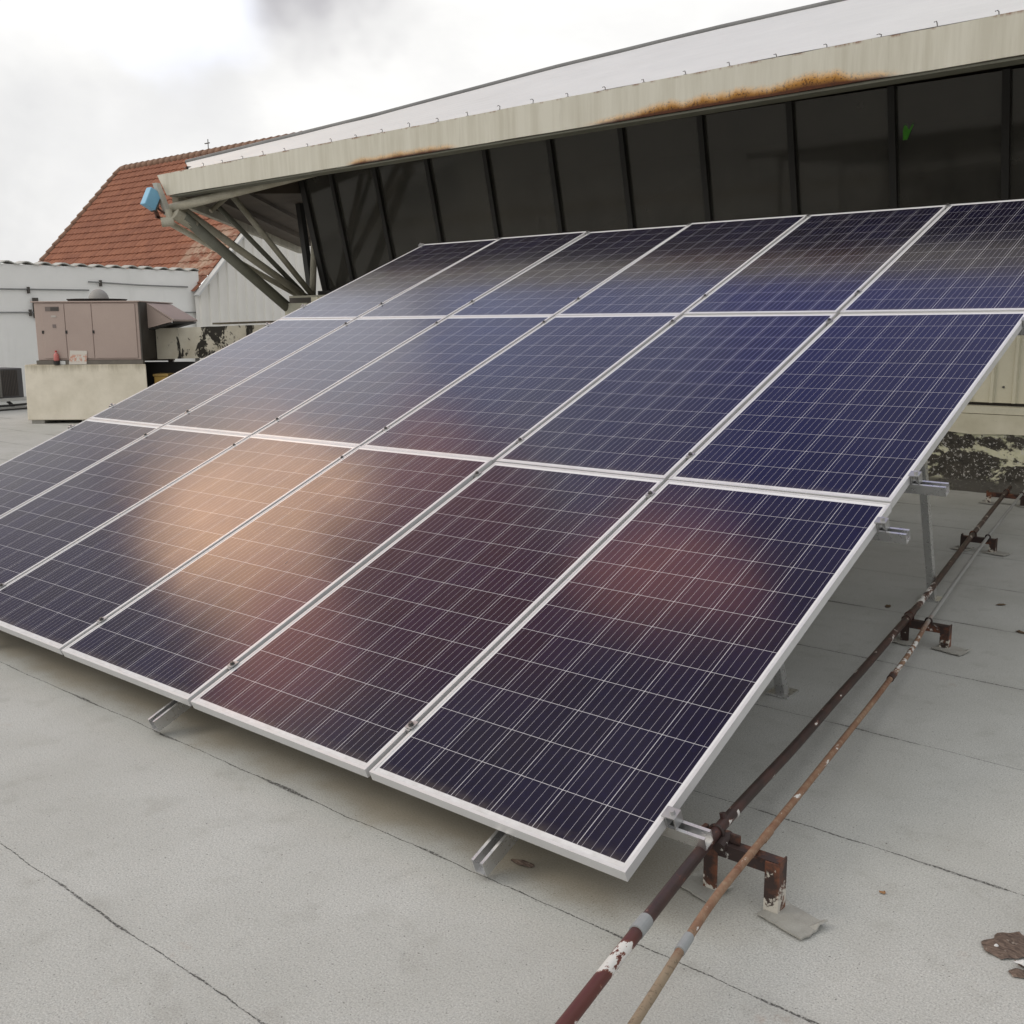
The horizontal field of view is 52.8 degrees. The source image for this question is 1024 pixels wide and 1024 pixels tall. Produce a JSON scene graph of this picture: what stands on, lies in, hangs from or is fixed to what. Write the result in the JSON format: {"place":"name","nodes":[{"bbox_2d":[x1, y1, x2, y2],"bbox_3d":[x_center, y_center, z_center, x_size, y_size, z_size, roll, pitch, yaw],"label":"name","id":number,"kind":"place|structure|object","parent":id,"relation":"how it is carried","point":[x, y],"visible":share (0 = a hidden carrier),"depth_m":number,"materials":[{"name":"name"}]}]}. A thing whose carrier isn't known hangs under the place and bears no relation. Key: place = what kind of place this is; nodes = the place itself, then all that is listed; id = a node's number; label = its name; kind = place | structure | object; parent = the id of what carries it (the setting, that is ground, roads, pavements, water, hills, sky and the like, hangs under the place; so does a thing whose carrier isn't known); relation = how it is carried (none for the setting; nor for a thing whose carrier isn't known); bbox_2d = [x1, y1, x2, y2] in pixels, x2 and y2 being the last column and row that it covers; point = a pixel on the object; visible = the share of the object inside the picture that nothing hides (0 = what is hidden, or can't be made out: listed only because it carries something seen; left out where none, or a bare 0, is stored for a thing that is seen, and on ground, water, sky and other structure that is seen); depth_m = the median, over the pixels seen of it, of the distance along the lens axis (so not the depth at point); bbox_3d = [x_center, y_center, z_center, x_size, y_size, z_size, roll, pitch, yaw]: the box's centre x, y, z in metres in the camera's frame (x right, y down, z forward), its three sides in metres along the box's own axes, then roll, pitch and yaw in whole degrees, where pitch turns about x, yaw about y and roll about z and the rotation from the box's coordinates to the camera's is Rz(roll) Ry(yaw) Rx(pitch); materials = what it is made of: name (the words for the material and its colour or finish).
{"place":"outdoors","nodes":[
{"label":"outdoors","id":0,"kind":"place"},
{"bbox_2d":[0,0,826,286],"label":"sky","id":1,"kind":"structure","parent":0,"point":[90,89],"materials":[{"name":"white"}]},
{"bbox_2d":[0,400,1023,1023],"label":"roof deck","id":2,"kind":"structure","parent":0,"point":[192,864],"depth_m":3.09,"materials":[{"name":"grey concrete"}]},
{"bbox_2d":[0,367,26,409],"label":"condenser unit","id":3,"kind":"object","parent":2,"relation":"on","point":[11,384],"visible":0.98,"depth_m":20.05,"materials":[{"name":"grey metal"}]},
{"bbox_2d":[0,403,26,410],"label":"refrigerant line","id":4,"kind":"object","parent":2,"relation":"on","point":[19,404],"visible":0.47,"depth_m":19.97,"materials":[{"name":"grey metal"}]},
{"bbox_2d":[25,364,147,423],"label":"concrete plinth","id":5,"kind":"structure","parent":2,"relation":"on","point":[83,392],"depth_m":17.12,"materials":[{"name":"beige concrete"}]},
{"bbox_2d":[54,351,58,360],"bbox_3d":[-7.525,-2.579,17.020,0.086,0.170,0.086,8,13,39],"label":"drink bottle","id":6,"kind":"object","parent":5,"relation":"on","point":[56,356],"visible":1,"depth_m":16.99,"materials":[{"name":"red plastic"}]},
{"bbox_2d":[69,350,86,363],"bbox_3d":[-7.177,-2.557,17.049,0.305,0.227,0.032,0,10,0],"label":"leaning board","id":7,"kind":"object","parent":5,"relation":"on","point":[77,357],"visible":1,"depth_m":17.05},
{"bbox_2d":[30,289,196,364],"bbox_3d":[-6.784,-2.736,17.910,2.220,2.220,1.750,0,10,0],"label":"rooftop air conditioner","id":8,"kind":"object","parent":5,"relation":"on","point":[99,326],"visible":0.95,"depth_m":17.02,"materials":[{"name":"beige metal"}]},
{"bbox_2d":[0,260,198,396],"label":"boundary wall","id":9,"kind":"structure","parent":2,"relation":"on","point":[23,285],"depth_m":23.23,"materials":[{"name":"white paint"}]},
{"bbox_2d":[153,373,173,382],"bbox_3d":[-5.902,-1.958,17.568,0.260,0.798,0.380,0,10,0],"label":"yellow crate","id":10,"kind":"object","parent":2,"relation":"on","point":[158,377],"visible":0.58,"depth_m":17.34,"materials":[{"name":"yellow plastic"}]},
{"bbox_2d":[38,131,321,359],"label":"tiled house","id":11,"kind":"structure","parent":2,"relation":"on","point":[114,222],"depth_m":29.31,"materials":[{"name":"tile"}]},
{"bbox_2d":[145,321,273,386],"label":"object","id":12,"kind":"object","parent":2,"relation":"on","point":[197,343],"visible":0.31,"depth_m":17.73,"materials":[{"name":"black painted metal"}]},
{"bbox_2d":[0,203,1023,876],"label":"mounting frame","id":13,"kind":"object","parent":2,"relation":"on","point":[490,853],"visible":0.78,"depth_m":4.07,"materials":[{"name":"metal"}]},
{"bbox_2d":[0,419,160,516],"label":"solar panel","id":14,"kind":"object","parent":13,"relation":"attached to","point":[41,468],"visible":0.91,"depth_m":7.09,"materials":[{"name":"blue glass"}]},
{"bbox_2d":[0,426,249,583],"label":"solar panel","id":15,"kind":"object","parent":13,"relation":"attached to","point":[43,527],"visible":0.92,"depth_m":6.28,"materials":[{"name":"blue glass"}]},
{"bbox_2d":[0,435,357,654],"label":"solar panel","id":16,"kind":"object","parent":13,"relation":"attached to","point":[60,601],"visible":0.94,"depth_m":5.46,"materials":[{"name":"blue glass"}]},
{"bbox_2d":[88,318,355,426],"bbox_3d":[-2.231,-1.128,8.095,0.992,0.037,1.965,8,35,39],"label":"solar panel","id":17,"kind":"object","parent":13,"relation":"attached to","point":[169,399],"visible":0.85,"depth_m":8.01,"materials":[{"name":"blue glass"}]},
{"bbox_2d":[61,446,492,705],"bbox_3d":[-1.058,0.191,4.936,0.992,0.035,1.964,8,36,39],"label":"solar panel","id":18,"kind":"object","parent":13,"relation":"attached to","point":[190,631],"visible":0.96,"depth_m":4.79,"materials":[{"name":"blue glass"}]},
{"bbox_2d":[164,317,446,435],"bbox_3d":[-1.451,-1.017,7.457,0.992,0.035,1.965,8,35,39],"label":"solar panel","id":19,"kind":"object","parent":13,"relation":"attached to","point":[256,403],"visible":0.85,"depth_m":7.36,"materials":[{"name":"blue glass"}]},
{"bbox_2d":[280,239,496,318],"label":"solar panel","id":20,"kind":"object","parent":13,"relation":"attached to","point":[364,294],"visible":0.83,"depth_m":9.27,"materials":[{"name":"blue glass"}]},
{"bbox_2d":[254,315,552,446],"bbox_3d":[-0.673,-0.906,6.821,0.992,0.036,1.965,8,35,39],"label":"solar panel","id":21,"kind":"object","parent":13,"relation":"attached to","point":[364,405],"visible":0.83,"depth_m":6.72,"materials":[{"name":"blue glass"}]},
{"bbox_2d":[191,462,664,777],"bbox_3d":[-0.277,0.308,4.301,0.992,0.037,1.965,8,36,39],"label":"solar panel","id":22,"kind":"object","parent":13,"relation":"attached to","point":[358,670],"visible":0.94,"depth_m":4.13,"materials":[{"name":"blue glass"}]},
{"bbox_2d":[358,231,585,317],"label":"solar panel","id":23,"kind":"object","parent":13,"relation":"attached to","point":[454,288],"visible":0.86,"depth_m":8.62,"materials":[{"name":"blue glass"}]},
{"bbox_2d":[362,314,680,462],"bbox_3d":[0.104,-0.794,6.184,0.992,0.036,1.965,8,35,39],"label":"solar panel","id":24,"kind":"object","parent":13,"relation":"attached to","point":[495,408],"visible":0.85,"depth_m":6.07,"materials":[{"name":"blue glass"}]},
{"bbox_2d":[449,225,686,316],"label":"solar panel","id":25,"kind":"object","parent":13,"relation":"attached to","point":[556,283],"visible":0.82,"depth_m":7.99,"materials":[{"name":"blue glass"}]},
{"bbox_2d":[369,480,891,881],"bbox_3d":[0.501,0.420,3.664,0.992,0.037,1.965,8,35,39],"label":"solar panel","id":26,"kind":"object","parent":13,"relation":"attached to","point":[593,709],"visible":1,"depth_m":3.47,"materials":[{"name":"blue glass"}]},
{"bbox_2d":[496,313,836,481],"bbox_3d":[0.884,-0.679,5.550,0.992,0.035,1.964,8,35,39],"label":"solar panel","id":27,"kind":"object","parent":13,"relation":"attached to","point":[664,403],"visible":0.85,"depth_m":5.42,"materials":[{"name":"blue glass"}]},
{"bbox_2d":[555,215,805,316],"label":"solar panel","id":28,"kind":"object","parent":13,"relation":"attached to","point":[684,270],"visible":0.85,"depth_m":7.34,"materials":[{"name":"blue glass"}]},
{"bbox_2d":[684,205,945,315],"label":"solar panel","id":29,"kind":"object","parent":13,"relation":"attached to","point":[824,263],"visible":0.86,"depth_m":6.69,"materials":[{"name":"blue glass"}]},
{"bbox_2d":[668,311,1023,508],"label":"solar panel","id":30,"kind":"object","parent":13,"relation":"attached to","point":[865,406],"visible":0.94,"depth_m":4.77,"materials":[{"name":"blue glass"}]},
{"bbox_2d":[840,199,1023,313],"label":"solar panel","id":31,"kind":"object","parent":13,"relation":"attached to","point":[965,257],"visible":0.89,"depth_m":6.02,"materials":[{"name":"blue glass"}]},
{"bbox_2d":[511,859,534,867],"bbox_3d":[0.033,1.053,3.101,0.080,0.010,0.033,8,13,39],"label":"dry leaf","id":32,"kind":"object","parent":2,"relation":"on","point":[524,863],"visible":1,"depth_m":3.09,"materials":[{"name":"brown plant"}]},
{"bbox_2d":[152,0,1023,493],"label":"glazed hall","id":33,"kind":"structure","parent":2,"relation":"on","point":[810,108],"depth_m":11.26,"materials":[{"name":"beige glass"}]},
{"bbox_2d":[140,187,164,218],"bbox_3d":[-5.045,-4.334,14.491,0.136,0.430,0.331,8,13,39],"label":"floodlight","id":34,"kind":"object","parent":33,"relation":"attached to","point":[151,200],"visible":1,"depth_m":14.42,"materials":[{"name":"blue plastic"}]},
{"bbox_2d":[305,175,349,290],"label":"window pane","id":35,"kind":"structure","parent":33,"relation":"in","point":[318,187],"depth_m":16.24,"materials":[{"name":"black glass"}]},
{"bbox_2d":[334,168,389,279],"bbox_3d":[-2.238,-4.308,15.717,0.910,1.766,0.432,8,13,39],"label":"window pane","id":36,"kind":"structure","parent":33,"relation":"in","point":[356,191],"depth_m":15.68,"materials":[{"name":"black glass"}]},
{"bbox_2d":[377,159,437,258],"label":"window pane","id":37,"kind":"structure","parent":33,"relation":"in","point":[404,186],"depth_m":14.99,"materials":[{"name":"black glass"}]},
{"bbox_2d":[429,150,494,242],"bbox_3d":[-0.630,-4.077,14.400,1.018,1.766,0.432,8,13,39],"label":"window pane","id":38,"kind":"structure","parent":33,"relation":"in","point":[459,180],"depth_m":14.29,"materials":[{"name":"black glass"}]},
{"bbox_2d":[487,140,557,237],"bbox_3d":[0.203,-3.957,13.719,1.028,1.766,0.432,8,13,39],"label":"window pane","id":39,"kind":"structure","parent":33,"relation":"in","point":[520,173],"depth_m":13.61,"materials":[{"name":"black glass"}]},
{"bbox_2d":[552,128,627,232],"bbox_3d":[1.040,-3.837,13.034,1.028,1.766,0.432,8,13,39],"label":"window pane","id":40,"kind":"structure","parent":33,"relation":"in","point":[588,165],"depth_m":12.92,"materials":[{"name":"black glass"}]},
{"bbox_2d":[624,116,704,228],"bbox_3d":[1.873,-3.717,12.352,1.018,1.766,0.432,8,13,39],"label":"window pane","id":41,"kind":"structure","parent":33,"relation":"in","point":[663,157],"depth_m":12.24,"materials":[{"name":"black glass"}]},
{"bbox_2d":[704,103,791,220],"bbox_3d":[2.702,-3.598,11.673,1.018,1.766,0.432,8,13,39],"label":"window pane","id":42,"kind":"structure","parent":33,"relation":"in","point":[747,149],"depth_m":11.55,"materials":[{"name":"black glass"}]},
{"bbox_2d":[793,88,889,214],"bbox_3d":[3.534,-3.479,10.991,1.028,1.766,0.432,8,13,39],"label":"window pane","id":43,"kind":"structure","parent":33,"relation":"in","point":[842,149],"depth_m":10.87,"materials":[{"name":"black glass"}]},
{"bbox_2d":[903,124,913,139],"bbox_3d":[3.991,-3.834,10.380,0.123,0.161,0.018,8,13,39],"label":"hi vis cloth","id":44,"kind":"object","parent":33,"relation":"hanging from","point":[906,131],"visible":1,"depth_m":10.39,"materials":[{"name":"green fabric"}]},
{"bbox_2d":[896,71,1001,207],"bbox_3d":[4.367,-3.359,10.310,1.018,1.766,0.432,8,13,39],"label":"window pane","id":45,"kind":"structure","parent":33,"relation":"in","point":[951,152],"depth_m":10.18,"materials":[{"name":"black glass"}]},
{"bbox_2d":[1010,68,1023,199],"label":"window pane","id":46,"kind":"structure","parent":33,"relation":"in","point":[1017,79],"depth_m":9.80,"materials":[{"name":"black glass"}]},
{"bbox_2d":[681,823,827,939],"bbox_3d":[0.661,0.998,2.857,0.425,0.196,0.144,8,13,39],"label":"pipe bracket","id":47,"kind":"object","parent":2,"relation":"on","point":[781,911],"visible":0.88,"depth_m":2.83,"materials":[{"name":"brown metal"}]},
{"bbox_2d":[555,485,1011,1023],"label":"dark pipe","id":48,"kind":"object","parent":47,"relation":"on","point":[598,981],"visible":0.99,"depth_m":2.97,"materials":[{"name":"brown metal"}]},
{"bbox_2d":[892,611,971,655],"bbox_3d":[2.079,0.593,5.134,0.394,0.155,0.144,8,13,39],"label":"pipe bracket","id":49,"kind":"object","parent":2,"relation":"on","point":[943,630],"visible":0.84,"depth_m":5.11,"materials":[{"name":"brown metal"}]},
{"bbox_2d":[627,490,1023,1023],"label":"thin rusty pipe","id":50,"kind":"object","parent":49,"relation":"on","point":[684,943],"visible":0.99,"depth_m":2.92,"materials":[{"name":"brown metal"}]},
{"bbox_2d":[950,531,1011,555],"bbox_3d":[3.295,0.210,7.236,0.394,0.138,0.144,8,13,39],"label":"pipe bracket","id":51,"kind":"object","parent":2,"relation":"on","point":[992,542],"visible":0.86,"depth_m":7.21,"materials":[{"name":"brown metal"}]},
{"bbox_2d":[978,489,1023,506],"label":"pipe bracket","id":52,"kind":"object","parent":2,"relation":"on","point":[989,495],"visible":0.95,"depth_m":9.09,"materials":[{"name":"brown metal"}]},
{"bbox_2d":[981,931,1023,958],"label":"bark piece","id":53,"kind":"object","parent":2,"relation":"on","point":[1011,945],"visible":1,"depth_m":2.67,"materials":[{"name":"brown wood"}]},
{"bbox_2d":[994,944,1023,965],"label":"white scrap","id":54,"kind":"object","parent":2,"relation":"on","point":[1021,962],"visible":1,"depth_m":2.58,"materials":[{"name":"white paper"}]},
{"bbox_2d":[999,948,1023,977],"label":"bark crumbs","id":55,"kind":"object","parent":2,"relation":"on","point":[1016,972],"visible":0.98,"depth_m":2.56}
]}

